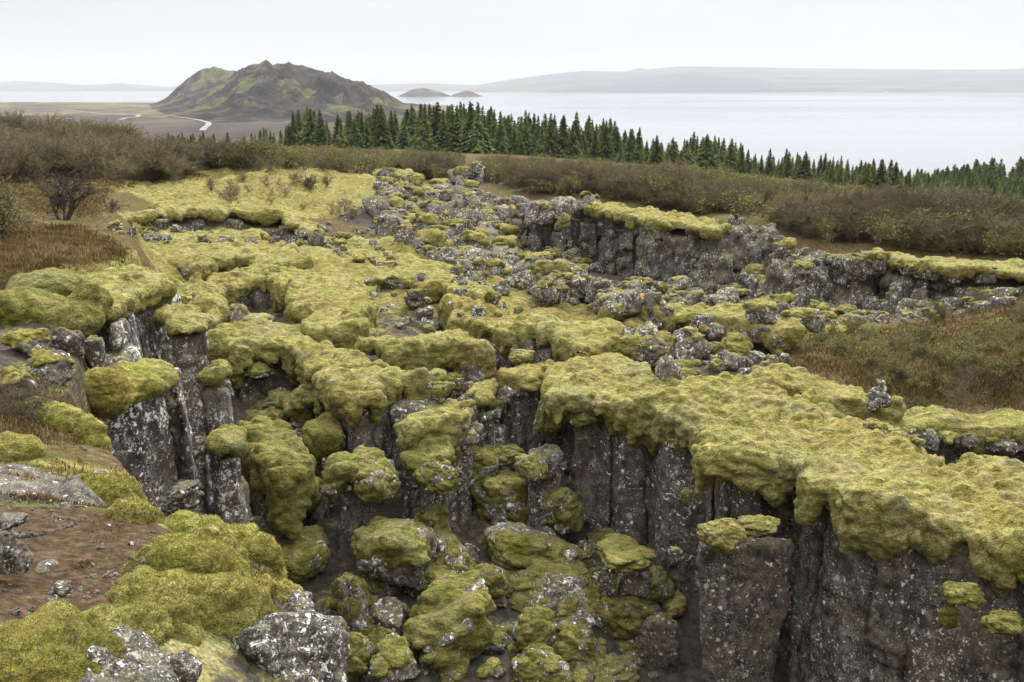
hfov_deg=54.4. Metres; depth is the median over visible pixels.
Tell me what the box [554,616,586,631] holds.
rock block
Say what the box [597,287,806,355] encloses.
basalt ridge
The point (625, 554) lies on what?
stone slab
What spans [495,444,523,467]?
boulder
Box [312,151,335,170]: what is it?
birch shrub
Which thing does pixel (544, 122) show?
spruce tree
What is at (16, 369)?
rock
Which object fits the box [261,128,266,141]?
spruce tree
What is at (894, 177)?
spruce tree
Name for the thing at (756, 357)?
rock block
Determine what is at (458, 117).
spruce tree
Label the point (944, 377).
birch shrub
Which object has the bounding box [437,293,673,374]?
basalt ridge
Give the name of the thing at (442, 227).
rock
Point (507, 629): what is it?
boulder
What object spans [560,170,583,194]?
green bush
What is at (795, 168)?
spruce tree
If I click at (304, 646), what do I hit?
rock
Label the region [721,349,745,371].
rock block
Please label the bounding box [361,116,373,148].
spruce tree
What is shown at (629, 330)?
rock
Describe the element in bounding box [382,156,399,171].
green bush
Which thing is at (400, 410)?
rock pillar
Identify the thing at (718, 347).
rock block
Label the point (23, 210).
birch shrub
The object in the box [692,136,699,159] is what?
spruce tree
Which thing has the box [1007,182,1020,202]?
spruce tree
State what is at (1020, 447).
rock
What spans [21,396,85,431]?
moss mound
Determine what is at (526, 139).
spruce tree
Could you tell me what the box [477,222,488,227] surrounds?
rock
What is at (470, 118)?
spruce tree
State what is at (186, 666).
rock
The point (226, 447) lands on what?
rock pillar
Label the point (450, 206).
rock
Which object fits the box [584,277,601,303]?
rock
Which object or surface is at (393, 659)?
boulder
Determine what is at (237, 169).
birch shrub
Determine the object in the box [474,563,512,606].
boulder
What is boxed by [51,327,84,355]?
rock
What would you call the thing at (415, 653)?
boulder
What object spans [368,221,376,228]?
rock
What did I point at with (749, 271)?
boulder
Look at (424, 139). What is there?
spruce tree
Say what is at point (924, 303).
rock
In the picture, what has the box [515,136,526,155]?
spruce tree
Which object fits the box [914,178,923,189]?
spruce tree
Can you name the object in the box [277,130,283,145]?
spruce tree
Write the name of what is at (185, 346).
rock pillar
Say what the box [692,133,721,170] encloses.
spruce tree
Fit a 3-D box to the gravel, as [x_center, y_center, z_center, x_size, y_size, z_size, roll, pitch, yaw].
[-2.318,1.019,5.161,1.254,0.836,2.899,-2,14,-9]
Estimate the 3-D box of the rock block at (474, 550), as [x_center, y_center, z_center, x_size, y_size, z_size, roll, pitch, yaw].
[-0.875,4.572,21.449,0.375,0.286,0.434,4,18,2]
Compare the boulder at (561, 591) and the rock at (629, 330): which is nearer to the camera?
the boulder at (561, 591)
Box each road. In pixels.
[60,109,140,119]
[180,117,210,129]
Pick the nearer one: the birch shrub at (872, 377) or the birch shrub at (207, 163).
the birch shrub at (872, 377)
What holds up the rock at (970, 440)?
on the basalt ridge at (1003, 423)
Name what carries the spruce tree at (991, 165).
on the ground at (220, 658)
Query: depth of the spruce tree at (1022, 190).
185.55 m
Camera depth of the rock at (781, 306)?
30.45 m
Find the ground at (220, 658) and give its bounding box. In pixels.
[0,102,1023,681]
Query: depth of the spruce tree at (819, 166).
179.72 m
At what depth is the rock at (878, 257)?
39.94 m
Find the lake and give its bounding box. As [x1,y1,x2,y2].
[0,91,1023,178]
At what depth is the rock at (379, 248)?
45.63 m
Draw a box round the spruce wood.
[301,105,1023,198]
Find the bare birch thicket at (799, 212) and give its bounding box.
[0,109,1023,351]
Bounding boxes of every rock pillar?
[95,358,197,517]
[152,303,212,514]
[196,358,233,515]
[204,424,249,524]
[238,415,318,543]
[244,409,290,421]
[279,393,314,436]
[302,411,345,518]
[306,476,324,527]
[320,445,385,562]
[389,399,436,499]
[393,398,475,527]
[399,434,457,529]
[462,378,500,446]
[472,443,510,509]
[481,401,507,444]
[496,362,546,461]
[526,444,569,542]
[695,514,794,681]
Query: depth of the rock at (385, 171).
70.90 m
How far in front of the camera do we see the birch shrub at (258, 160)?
63.31 m
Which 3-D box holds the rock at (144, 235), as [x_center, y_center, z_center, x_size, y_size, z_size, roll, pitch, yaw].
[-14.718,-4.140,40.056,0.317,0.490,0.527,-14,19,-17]
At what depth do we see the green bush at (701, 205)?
59.22 m
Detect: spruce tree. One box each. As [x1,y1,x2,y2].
[223,132,231,143]
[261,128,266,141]
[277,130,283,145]
[282,124,294,145]
[289,111,301,145]
[294,110,302,135]
[297,108,316,146]
[299,106,308,139]
[310,110,327,146]
[312,110,317,130]
[326,132,331,148]
[331,113,346,146]
[335,118,347,148]
[343,111,348,138]
[344,110,352,144]
[345,119,366,148]
[355,109,364,140]
[358,110,365,144]
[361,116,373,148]
[368,105,390,144]
[369,105,393,149]
[382,127,395,149]
[387,111,398,147]
[394,114,398,131]
[394,117,412,149]
[396,109,410,148]
[406,104,417,144]
[410,104,424,146]
[412,132,418,149]
[414,104,438,150]
[427,102,431,120]
[429,102,447,147]
[434,110,453,151]
[441,108,449,126]
[445,104,459,151]
[447,105,463,151]
[454,103,489,152]
[458,100,465,130]
[458,101,476,152]
[461,103,466,120]
[463,102,494,153]
[481,117,490,153]
[483,109,492,146]
[489,109,497,153]
[491,111,510,154]
[503,120,510,146]
[505,115,513,153]
[506,132,518,154]
[510,114,517,139]
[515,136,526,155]
[520,110,534,155]
[522,113,531,134]
[529,113,536,150]
[529,116,540,155]
[534,114,548,148]
[534,123,545,155]
[537,113,559,157]
[551,115,558,132]
[553,115,570,158]
[563,124,583,158]
[571,112,589,155]
[578,136,585,159]
[579,130,589,157]
[584,115,594,154]
[588,130,599,160]
[595,120,615,161]
[598,117,604,144]
[607,117,612,139]
[609,120,618,148]
[611,131,628,161]
[614,145,625,162]
[620,130,627,152]
[623,128,635,162]
[624,129,636,162]
[631,127,645,164]
[642,141,649,158]
[642,147,649,163]
[646,139,654,159]
[648,135,663,164]
[662,153,672,166]
[665,137,679,166]
[674,150,687,165]
[678,140,694,165]
[690,132,695,159]
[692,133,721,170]
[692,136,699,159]
[692,137,703,168]
[712,136,721,168]
[716,138,720,154]
[718,138,727,165]
[718,145,726,166]
[722,138,738,171]
[733,142,738,162]
[735,145,747,173]
[738,143,741,156]
[743,149,752,173]
[752,158,758,174]
[758,155,764,173]
[761,149,774,176]
[772,160,779,177]
[777,157,784,178]
[780,148,787,168]
[783,151,793,178]
[791,152,799,178]
[793,151,816,181]
[812,166,817,181]
[816,155,822,178]
[817,153,827,178]
[821,159,834,181]
[826,156,837,183]
[835,155,843,183]
[835,160,838,176]
[842,170,848,185]
[843,159,851,181]
[852,160,862,183]
[854,162,870,185]
[860,162,873,188]
[870,159,891,188]
[871,163,876,180]
[885,159,893,176]
[888,162,903,189]
[906,169,912,190]
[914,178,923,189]
[922,176,929,189]
[944,166,950,177]
[951,170,956,184]
[952,171,964,185]
[958,177,965,193]
[964,164,969,176]
[966,168,971,184]
[968,172,974,193]
[969,180,982,197]
[971,159,978,174]
[979,171,987,184]
[985,177,994,194]
[986,173,991,187]
[988,157,996,175]
[989,182,998,197]
[994,174,1000,188]
[996,165,1002,184]
[1002,164,1007,182]
[1005,172,1013,186]
[1007,167,1016,179]
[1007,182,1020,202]
[1014,156,1021,169]
[1015,163,1023,180]
[1017,175,1023,192]
[1018,183,1023,198]
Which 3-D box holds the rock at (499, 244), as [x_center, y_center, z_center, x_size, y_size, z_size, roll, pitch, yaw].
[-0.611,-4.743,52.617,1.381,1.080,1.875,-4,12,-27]
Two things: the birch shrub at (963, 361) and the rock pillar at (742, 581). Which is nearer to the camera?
the rock pillar at (742, 581)
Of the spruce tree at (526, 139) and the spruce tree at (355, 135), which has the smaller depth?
the spruce tree at (355, 135)
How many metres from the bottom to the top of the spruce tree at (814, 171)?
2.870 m
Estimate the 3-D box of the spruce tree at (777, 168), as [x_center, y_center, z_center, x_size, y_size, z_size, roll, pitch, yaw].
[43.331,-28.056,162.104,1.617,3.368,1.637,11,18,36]
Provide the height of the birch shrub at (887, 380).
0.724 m
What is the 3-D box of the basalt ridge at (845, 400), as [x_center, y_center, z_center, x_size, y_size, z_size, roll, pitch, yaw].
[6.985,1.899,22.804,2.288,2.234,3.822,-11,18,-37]
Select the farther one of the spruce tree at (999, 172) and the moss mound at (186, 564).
the spruce tree at (999, 172)
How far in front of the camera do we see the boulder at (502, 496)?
22.03 m
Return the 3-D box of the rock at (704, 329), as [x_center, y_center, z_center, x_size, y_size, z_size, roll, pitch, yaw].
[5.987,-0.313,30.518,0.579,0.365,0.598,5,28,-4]
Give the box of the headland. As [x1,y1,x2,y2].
[535,77,832,91]
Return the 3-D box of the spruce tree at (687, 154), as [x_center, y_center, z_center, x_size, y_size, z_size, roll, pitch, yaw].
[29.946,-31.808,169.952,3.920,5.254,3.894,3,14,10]
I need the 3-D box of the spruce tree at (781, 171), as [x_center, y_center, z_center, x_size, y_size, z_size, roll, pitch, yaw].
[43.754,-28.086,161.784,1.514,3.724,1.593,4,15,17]
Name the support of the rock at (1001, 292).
on the ground at (220, 658)
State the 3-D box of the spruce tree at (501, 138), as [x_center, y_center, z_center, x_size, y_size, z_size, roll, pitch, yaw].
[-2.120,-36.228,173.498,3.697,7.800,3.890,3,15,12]
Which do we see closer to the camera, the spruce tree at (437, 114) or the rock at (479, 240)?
the rock at (479, 240)
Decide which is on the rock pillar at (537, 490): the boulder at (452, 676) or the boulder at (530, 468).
the boulder at (530, 468)
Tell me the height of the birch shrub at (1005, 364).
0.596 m
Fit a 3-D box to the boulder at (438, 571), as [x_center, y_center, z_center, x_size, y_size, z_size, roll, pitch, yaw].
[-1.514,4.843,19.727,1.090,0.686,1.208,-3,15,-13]
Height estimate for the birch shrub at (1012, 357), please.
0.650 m
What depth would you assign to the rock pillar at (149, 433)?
15.27 m
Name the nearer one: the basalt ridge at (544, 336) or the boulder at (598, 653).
the boulder at (598, 653)
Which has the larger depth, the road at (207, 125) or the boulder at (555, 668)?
the road at (207, 125)
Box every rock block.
[367,626,394,654]
[385,275,399,288]
[403,294,419,307]
[406,288,426,301]
[414,272,425,280]
[419,317,440,330]
[421,324,436,333]
[452,288,466,295]
[464,543,479,556]
[471,304,486,315]
[483,290,500,304]
[483,630,510,653]
[525,575,536,581]
[547,289,557,306]
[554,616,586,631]
[560,276,574,287]
[569,607,596,628]
[573,661,593,681]
[609,280,618,285]
[616,306,626,316]
[635,343,666,363]
[646,359,655,367]
[660,341,667,349]
[671,337,676,358]
[681,367,695,377]
[693,314,714,330]
[702,341,723,360]
[717,360,728,371]
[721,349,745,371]
[748,350,765,363]
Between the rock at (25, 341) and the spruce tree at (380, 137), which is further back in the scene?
the spruce tree at (380, 137)
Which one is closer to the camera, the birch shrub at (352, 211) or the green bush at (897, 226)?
the green bush at (897, 226)
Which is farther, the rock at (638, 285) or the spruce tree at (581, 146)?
the spruce tree at (581, 146)
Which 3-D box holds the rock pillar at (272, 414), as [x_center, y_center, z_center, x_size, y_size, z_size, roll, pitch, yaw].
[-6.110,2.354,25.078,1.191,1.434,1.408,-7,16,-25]
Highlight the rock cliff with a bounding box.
[61,264,180,366]
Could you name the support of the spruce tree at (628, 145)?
on the ground at (220, 658)
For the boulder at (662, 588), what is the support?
on the boulder
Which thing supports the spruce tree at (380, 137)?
on the ground at (220, 658)
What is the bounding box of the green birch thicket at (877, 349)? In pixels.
[1,119,1023,375]
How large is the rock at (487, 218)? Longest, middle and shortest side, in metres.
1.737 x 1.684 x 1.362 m
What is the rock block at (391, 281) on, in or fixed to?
on the ground at (220, 658)
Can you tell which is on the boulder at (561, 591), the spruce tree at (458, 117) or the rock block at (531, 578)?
the rock block at (531, 578)
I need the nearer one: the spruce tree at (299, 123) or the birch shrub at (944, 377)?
the birch shrub at (944, 377)
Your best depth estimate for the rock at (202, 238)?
40.72 m
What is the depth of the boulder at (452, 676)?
17.43 m
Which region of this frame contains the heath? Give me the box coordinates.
[0,170,1023,609]
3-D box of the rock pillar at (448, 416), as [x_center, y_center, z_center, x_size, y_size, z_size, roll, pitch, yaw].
[-1.758,2.922,22.198,2.159,3.196,1.626,-9,17,-32]
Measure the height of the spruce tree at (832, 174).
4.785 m
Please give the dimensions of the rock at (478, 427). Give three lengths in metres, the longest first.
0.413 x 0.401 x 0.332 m
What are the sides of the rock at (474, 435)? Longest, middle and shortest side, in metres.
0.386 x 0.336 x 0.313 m
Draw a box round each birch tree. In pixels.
[0,174,19,234]
[28,161,106,220]
[989,380,1005,409]
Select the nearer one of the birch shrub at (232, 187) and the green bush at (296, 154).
the birch shrub at (232, 187)
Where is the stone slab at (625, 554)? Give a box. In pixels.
[596,533,656,574]
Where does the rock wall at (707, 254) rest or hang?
on the ground at (220, 658)
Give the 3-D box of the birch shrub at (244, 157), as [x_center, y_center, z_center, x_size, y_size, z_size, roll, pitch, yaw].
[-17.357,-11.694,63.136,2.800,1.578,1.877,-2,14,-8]
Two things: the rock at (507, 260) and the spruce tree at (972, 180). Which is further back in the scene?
the spruce tree at (972, 180)
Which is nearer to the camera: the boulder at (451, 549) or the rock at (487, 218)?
the boulder at (451, 549)
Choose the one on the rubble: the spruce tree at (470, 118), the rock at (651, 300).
the rock at (651, 300)
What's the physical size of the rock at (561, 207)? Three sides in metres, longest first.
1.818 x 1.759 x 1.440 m
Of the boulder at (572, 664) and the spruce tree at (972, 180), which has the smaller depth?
the boulder at (572, 664)
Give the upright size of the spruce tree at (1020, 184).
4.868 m
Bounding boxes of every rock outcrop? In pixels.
[77,624,180,681]
[123,201,325,241]
[370,274,433,319]
[372,167,413,180]
[448,166,485,185]
[535,275,587,307]
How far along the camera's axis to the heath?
25.81 m
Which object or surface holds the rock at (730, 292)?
on the basalt ridge at (790, 331)
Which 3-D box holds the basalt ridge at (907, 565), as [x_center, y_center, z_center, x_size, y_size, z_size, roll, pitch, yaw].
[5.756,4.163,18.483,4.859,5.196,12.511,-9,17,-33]
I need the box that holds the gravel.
[0,443,158,617]
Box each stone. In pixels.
[866,397,884,411]
[867,385,887,398]
[876,379,885,386]
[879,394,890,408]
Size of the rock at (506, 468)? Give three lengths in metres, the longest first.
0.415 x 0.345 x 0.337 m
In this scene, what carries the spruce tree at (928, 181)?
on the ground at (220, 658)
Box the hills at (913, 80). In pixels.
[460,66,1023,91]
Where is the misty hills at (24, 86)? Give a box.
[0,81,475,90]
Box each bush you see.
[286,138,317,169]
[306,145,330,167]
[337,158,354,172]
[348,566,396,609]
[351,147,388,174]
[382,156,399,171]
[479,164,505,183]
[490,159,530,185]
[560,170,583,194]
[575,159,607,168]
[595,172,629,198]
[635,173,674,208]
[693,188,711,213]
[702,182,770,220]
[742,192,786,223]
[815,209,840,243]
[857,202,903,243]
[885,206,945,244]
[931,204,999,238]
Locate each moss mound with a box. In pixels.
[0,267,113,339]
[0,431,47,461]
[0,599,127,681]
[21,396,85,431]
[74,366,131,452]
[78,471,165,524]
[86,523,251,644]
[155,571,277,645]
[163,509,303,602]
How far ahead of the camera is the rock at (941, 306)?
36.67 m
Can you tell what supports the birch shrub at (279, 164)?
on the ground at (220, 658)
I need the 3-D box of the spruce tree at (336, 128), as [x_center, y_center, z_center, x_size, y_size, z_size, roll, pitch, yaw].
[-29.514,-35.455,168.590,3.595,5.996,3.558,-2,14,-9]
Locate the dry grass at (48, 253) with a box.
[0,233,584,681]
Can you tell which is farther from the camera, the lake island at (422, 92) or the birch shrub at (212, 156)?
the lake island at (422, 92)
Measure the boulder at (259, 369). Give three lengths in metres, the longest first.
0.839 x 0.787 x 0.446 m
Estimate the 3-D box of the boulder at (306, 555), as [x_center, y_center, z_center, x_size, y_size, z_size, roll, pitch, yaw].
[-4.202,4.264,19.705,1.327,0.782,1.442,-8,19,2]
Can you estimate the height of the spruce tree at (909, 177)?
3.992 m
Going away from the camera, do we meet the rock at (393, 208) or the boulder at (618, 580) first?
the boulder at (618, 580)
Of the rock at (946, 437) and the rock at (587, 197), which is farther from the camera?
the rock at (587, 197)
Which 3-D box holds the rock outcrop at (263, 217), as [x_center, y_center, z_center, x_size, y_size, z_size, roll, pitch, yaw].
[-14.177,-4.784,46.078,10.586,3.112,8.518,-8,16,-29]
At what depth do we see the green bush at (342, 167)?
87.84 m
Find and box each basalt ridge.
[146,226,313,280]
[172,272,229,329]
[206,262,378,349]
[206,318,446,511]
[354,329,496,398]
[409,269,504,305]
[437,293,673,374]
[540,352,653,486]
[543,366,1023,681]
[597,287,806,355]
[747,362,906,425]
[893,405,1023,464]
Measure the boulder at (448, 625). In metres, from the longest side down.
2.034 x 1.726 x 1.347 m
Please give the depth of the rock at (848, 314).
37.20 m
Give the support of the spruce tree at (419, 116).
on the ground at (220, 658)
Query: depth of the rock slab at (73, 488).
6.54 m
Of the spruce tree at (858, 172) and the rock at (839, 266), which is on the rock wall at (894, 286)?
the rock at (839, 266)
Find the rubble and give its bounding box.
[115,161,1017,681]
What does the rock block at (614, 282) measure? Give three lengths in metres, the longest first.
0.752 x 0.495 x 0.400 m
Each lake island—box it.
[396,88,450,96]
[451,91,484,96]
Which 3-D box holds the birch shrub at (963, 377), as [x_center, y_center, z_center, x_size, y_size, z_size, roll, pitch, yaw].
[11.097,0.865,24.504,0.896,0.829,0.904,-3,15,-12]
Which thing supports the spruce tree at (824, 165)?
on the ground at (220, 658)
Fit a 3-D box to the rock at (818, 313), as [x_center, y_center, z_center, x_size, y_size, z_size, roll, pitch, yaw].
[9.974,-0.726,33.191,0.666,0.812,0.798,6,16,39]
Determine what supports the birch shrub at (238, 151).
on the ground at (220, 658)
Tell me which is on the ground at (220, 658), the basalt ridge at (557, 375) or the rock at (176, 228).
the basalt ridge at (557, 375)
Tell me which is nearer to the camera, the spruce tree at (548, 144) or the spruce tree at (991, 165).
the spruce tree at (548, 144)
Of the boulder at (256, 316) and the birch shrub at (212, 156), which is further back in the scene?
the birch shrub at (212, 156)
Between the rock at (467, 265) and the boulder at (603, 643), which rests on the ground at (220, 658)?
the rock at (467, 265)
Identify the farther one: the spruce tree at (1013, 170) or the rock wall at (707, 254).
the spruce tree at (1013, 170)
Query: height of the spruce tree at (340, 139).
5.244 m
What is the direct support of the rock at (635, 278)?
on the ground at (220, 658)
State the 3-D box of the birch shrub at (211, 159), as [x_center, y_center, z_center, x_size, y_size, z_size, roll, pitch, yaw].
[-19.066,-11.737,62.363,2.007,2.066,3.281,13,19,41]
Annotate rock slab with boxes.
[0,464,64,495]
[35,559,57,572]
[49,469,108,506]
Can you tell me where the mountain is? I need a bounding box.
[149,60,432,123]
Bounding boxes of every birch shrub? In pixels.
[0,143,15,170]
[0,143,17,181]
[0,148,13,177]
[0,156,17,179]
[0,366,65,420]
[4,211,43,233]
[6,211,28,227]
[7,198,43,221]
[101,197,130,212]
[183,137,216,164]
[195,140,225,168]
[198,135,237,166]
[201,141,230,168]
[203,157,214,169]
[205,144,231,167]
[205,146,236,168]
[210,136,249,169]
[212,148,226,167]
[213,148,239,164]
[213,184,241,202]
[217,143,258,170]
[219,179,242,195]
[226,141,248,166]
[229,142,263,167]
[230,136,262,146]
[233,145,253,167]
[234,145,257,168]
[248,144,268,170]
[252,144,287,171]
[259,170,273,185]
[271,148,284,168]
[277,179,293,196]
[296,172,325,189]
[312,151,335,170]
[332,200,346,216]
[335,193,354,211]
[346,203,358,217]
[862,371,878,383]
[876,367,894,389]
[881,358,918,380]
[900,365,928,388]
[937,372,961,394]
[939,375,965,399]
[943,376,987,410]
[947,358,983,388]
[950,349,978,375]
[980,349,1005,375]
[992,357,1018,374]
[1003,345,1018,365]
[1004,362,1019,372]
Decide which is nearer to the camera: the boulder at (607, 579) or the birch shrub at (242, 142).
the boulder at (607, 579)
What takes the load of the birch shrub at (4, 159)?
on the ground at (220, 658)
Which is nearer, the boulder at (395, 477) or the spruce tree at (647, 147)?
the boulder at (395, 477)
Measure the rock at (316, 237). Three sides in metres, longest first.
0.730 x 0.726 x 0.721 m
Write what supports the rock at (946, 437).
on the basalt ridge at (1003, 423)
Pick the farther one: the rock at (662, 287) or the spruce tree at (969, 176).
the spruce tree at (969, 176)
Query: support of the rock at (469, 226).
on the ground at (220, 658)
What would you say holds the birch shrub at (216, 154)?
on the ground at (220, 658)
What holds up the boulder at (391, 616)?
on the boulder at (371, 627)
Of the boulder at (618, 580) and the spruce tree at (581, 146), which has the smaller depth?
the boulder at (618, 580)
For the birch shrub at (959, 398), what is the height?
0.794 m
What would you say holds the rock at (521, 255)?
on the ground at (220, 658)
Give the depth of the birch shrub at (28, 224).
28.16 m
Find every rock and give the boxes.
[0,328,51,357]
[0,362,37,399]
[0,512,28,530]
[0,529,33,574]
[25,343,75,385]
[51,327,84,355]
[54,580,72,595]
[55,502,72,510]
[84,335,105,368]
[107,219,120,230]
[141,229,154,236]
[141,232,149,240]
[148,227,158,231]
[154,233,171,239]
[156,479,204,515]
[169,650,201,681]
[170,224,183,232]
[196,235,211,242]
[222,237,234,242]
[230,609,349,681]
[245,236,255,241]
[268,236,279,242]
[279,589,313,611]
[284,239,294,244]
[299,230,307,239]
[308,228,323,245]
[323,244,333,248]
[332,238,346,247]
[335,232,352,238]
[341,636,347,674]
[352,251,365,261]
[362,195,390,217]
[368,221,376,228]
[369,239,377,245]
[374,245,385,250]
[377,166,391,176]
[380,183,406,198]
[386,195,407,211]
[388,205,401,209]
[388,207,406,215]
[402,185,423,199]
[405,173,411,182]
[409,172,424,186]
[412,189,426,200]
[417,214,440,229]
[427,225,445,232]
[433,181,449,189]
[440,218,467,236]
[441,200,457,215]
[443,185,465,200]
[450,217,474,229]
[451,194,462,208]
[451,205,483,224]
[455,232,472,246]
[456,260,473,272]
[457,392,475,400]
[462,230,490,249]
[463,248,490,265]
[464,269,475,277]
[466,428,479,444]
[469,422,483,433]
[475,227,499,236]
[475,656,500,678]
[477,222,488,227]
[479,206,499,221]
[485,258,505,275]
[490,409,501,419]
[491,242,512,248]
[491,278,511,295]
[492,245,517,255]
[494,223,519,235]
[494,448,501,455]
[498,386,513,399]
[498,465,510,470]
[501,256,514,265]
[514,195,530,206]
[515,453,526,471]
[516,380,542,395]
[517,251,531,259]
[527,203,546,224]
[530,283,542,300]
[534,200,554,224]
[538,280,555,301]
[543,246,565,259]
[544,270,562,279]
[553,198,571,221]
[555,288,570,303]
[570,287,583,298]
[578,191,600,220]
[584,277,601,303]
[592,278,610,294]
[617,287,637,302]
[621,326,636,334]
[622,281,629,288]
[624,276,648,288]
[626,278,645,293]
[627,292,642,314]
[637,321,657,335]
[643,292,661,317]
[649,279,664,289]
[651,282,669,293]
[663,591,687,618]
[675,359,694,367]
[684,291,705,304]
[698,324,709,336]
[707,294,727,305]
[707,353,717,360]
[708,323,725,341]
[715,287,739,302]
[737,288,748,297]
[740,328,750,336]
[746,277,754,285]
[750,324,770,343]
[755,274,765,281]
[756,292,774,300]
[773,292,796,304]
[776,241,795,256]
[776,339,785,347]
[777,302,789,315]
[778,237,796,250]
[789,253,801,267]
[804,308,821,328]
[808,315,826,332]
[809,299,822,308]
[816,303,829,310]
[836,253,851,260]
[836,256,847,271]
[838,312,853,318]
[841,252,866,277]
[850,309,860,313]
[860,250,880,271]
[865,250,886,274]
[874,299,889,311]
[895,298,914,313]
[896,308,922,318]
[914,297,935,307]
[921,428,939,451]
[932,302,951,314]
[937,429,956,446]
[942,296,961,306]
[952,432,963,449]
[960,433,979,447]
[965,286,975,295]
[967,289,994,300]
[974,267,999,284]
[984,436,1000,451]
[993,287,1020,297]
[996,437,1017,455]
[1011,430,1023,446]
[1017,442,1023,451]
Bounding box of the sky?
[0,0,1023,86]
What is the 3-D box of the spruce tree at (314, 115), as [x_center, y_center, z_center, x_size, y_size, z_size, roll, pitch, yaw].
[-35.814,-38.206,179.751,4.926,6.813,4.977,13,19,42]
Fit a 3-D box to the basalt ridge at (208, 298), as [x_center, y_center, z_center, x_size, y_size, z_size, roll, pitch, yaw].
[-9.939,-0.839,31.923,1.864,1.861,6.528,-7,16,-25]
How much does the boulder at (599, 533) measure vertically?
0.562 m
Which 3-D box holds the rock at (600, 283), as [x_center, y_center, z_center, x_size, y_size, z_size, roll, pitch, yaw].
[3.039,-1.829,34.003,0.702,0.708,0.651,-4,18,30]
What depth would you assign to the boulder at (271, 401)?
25.07 m
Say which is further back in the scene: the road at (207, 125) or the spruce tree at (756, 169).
the road at (207, 125)
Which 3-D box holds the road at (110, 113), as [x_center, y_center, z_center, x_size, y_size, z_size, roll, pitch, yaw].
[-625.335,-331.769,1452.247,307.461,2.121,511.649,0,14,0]
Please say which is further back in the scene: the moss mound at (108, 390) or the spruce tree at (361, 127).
the spruce tree at (361, 127)
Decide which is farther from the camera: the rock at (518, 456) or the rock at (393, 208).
the rock at (393, 208)
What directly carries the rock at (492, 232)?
on the ground at (220, 658)
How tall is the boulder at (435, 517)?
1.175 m
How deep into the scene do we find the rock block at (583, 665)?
18.19 m
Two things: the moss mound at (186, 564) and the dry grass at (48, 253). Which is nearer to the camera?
the moss mound at (186, 564)
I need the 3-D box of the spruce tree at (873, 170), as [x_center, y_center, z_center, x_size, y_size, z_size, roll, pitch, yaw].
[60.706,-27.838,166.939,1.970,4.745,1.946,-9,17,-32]
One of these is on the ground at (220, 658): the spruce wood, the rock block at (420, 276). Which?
the spruce wood
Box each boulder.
[226,303,249,322]
[242,361,272,378]
[243,313,273,323]
[250,516,271,534]
[261,387,290,410]
[272,525,330,583]
[289,384,313,410]
[329,572,372,631]
[346,675,358,681]
[347,632,374,676]
[350,516,436,591]
[352,458,400,503]
[353,472,398,487]
[358,595,378,635]
[365,576,402,595]
[369,596,404,634]
[369,632,419,681]
[402,602,409,618]
[403,569,496,676]
[410,456,458,496]
[410,563,458,600]
[412,503,451,533]
[412,651,418,660]
[424,472,460,491]
[427,381,455,402]
[433,529,475,570]
[439,668,465,681]
[445,371,464,395]
[445,564,468,573]
[467,444,499,488]
[471,470,528,525]
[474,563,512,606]
[482,522,587,570]
[494,624,513,635]
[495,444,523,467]
[506,563,603,620]
[508,349,534,364]
[510,656,543,681]
[511,460,516,471]
[511,604,554,651]
[512,653,572,681]
[514,451,548,481]
[521,642,574,681]
[533,400,560,439]
[538,487,585,533]
[550,626,598,648]
[551,615,594,662]
[554,212,569,230]
[562,559,571,565]
[567,661,576,671]
[569,412,597,426]
[575,539,596,558]
[585,640,607,672]
[586,526,615,542]
[586,597,600,618]
[588,566,623,576]
[592,652,639,681]
[594,654,639,681]
[595,594,655,639]
[596,637,607,651]
[597,567,617,596]
[599,577,621,594]
[615,636,641,657]
[617,566,652,599]
[622,651,644,668]
[635,611,679,672]
[643,565,674,605]
[655,350,682,380]
[667,275,687,290]
[672,326,712,359]
[720,331,753,355]
[739,263,765,283]
[742,297,778,323]
[816,266,835,297]
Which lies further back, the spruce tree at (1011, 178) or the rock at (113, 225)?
the spruce tree at (1011, 178)
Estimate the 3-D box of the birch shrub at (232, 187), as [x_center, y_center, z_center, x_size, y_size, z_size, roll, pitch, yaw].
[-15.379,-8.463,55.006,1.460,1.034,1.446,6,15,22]
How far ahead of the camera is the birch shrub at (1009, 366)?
24.76 m
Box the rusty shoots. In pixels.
[66,513,135,573]
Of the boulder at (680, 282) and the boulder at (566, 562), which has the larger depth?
the boulder at (680, 282)
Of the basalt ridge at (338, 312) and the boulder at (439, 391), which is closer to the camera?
the boulder at (439, 391)
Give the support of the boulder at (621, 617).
on the boulder at (625, 645)
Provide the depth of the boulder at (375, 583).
19.44 m
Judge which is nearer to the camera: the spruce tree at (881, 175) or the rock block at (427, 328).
the rock block at (427, 328)
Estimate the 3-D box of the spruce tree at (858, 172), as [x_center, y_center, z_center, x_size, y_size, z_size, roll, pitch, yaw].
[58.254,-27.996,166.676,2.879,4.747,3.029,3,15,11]
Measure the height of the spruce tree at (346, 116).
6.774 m
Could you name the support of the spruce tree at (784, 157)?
on the ground at (220, 658)
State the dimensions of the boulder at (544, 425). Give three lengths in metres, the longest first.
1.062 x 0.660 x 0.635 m
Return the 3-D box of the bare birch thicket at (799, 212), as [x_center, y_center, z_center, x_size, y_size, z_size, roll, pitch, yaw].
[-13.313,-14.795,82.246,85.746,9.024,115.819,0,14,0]
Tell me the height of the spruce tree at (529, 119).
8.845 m
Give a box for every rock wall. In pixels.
[489,194,800,295]
[777,247,1023,312]
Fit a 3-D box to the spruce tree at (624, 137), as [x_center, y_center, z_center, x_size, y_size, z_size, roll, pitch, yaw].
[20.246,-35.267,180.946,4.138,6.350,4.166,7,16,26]
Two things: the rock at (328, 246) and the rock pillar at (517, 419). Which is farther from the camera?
the rock at (328, 246)
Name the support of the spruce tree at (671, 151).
on the ground at (220, 658)
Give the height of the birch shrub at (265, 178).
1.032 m
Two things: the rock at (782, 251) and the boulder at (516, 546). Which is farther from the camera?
the rock at (782, 251)

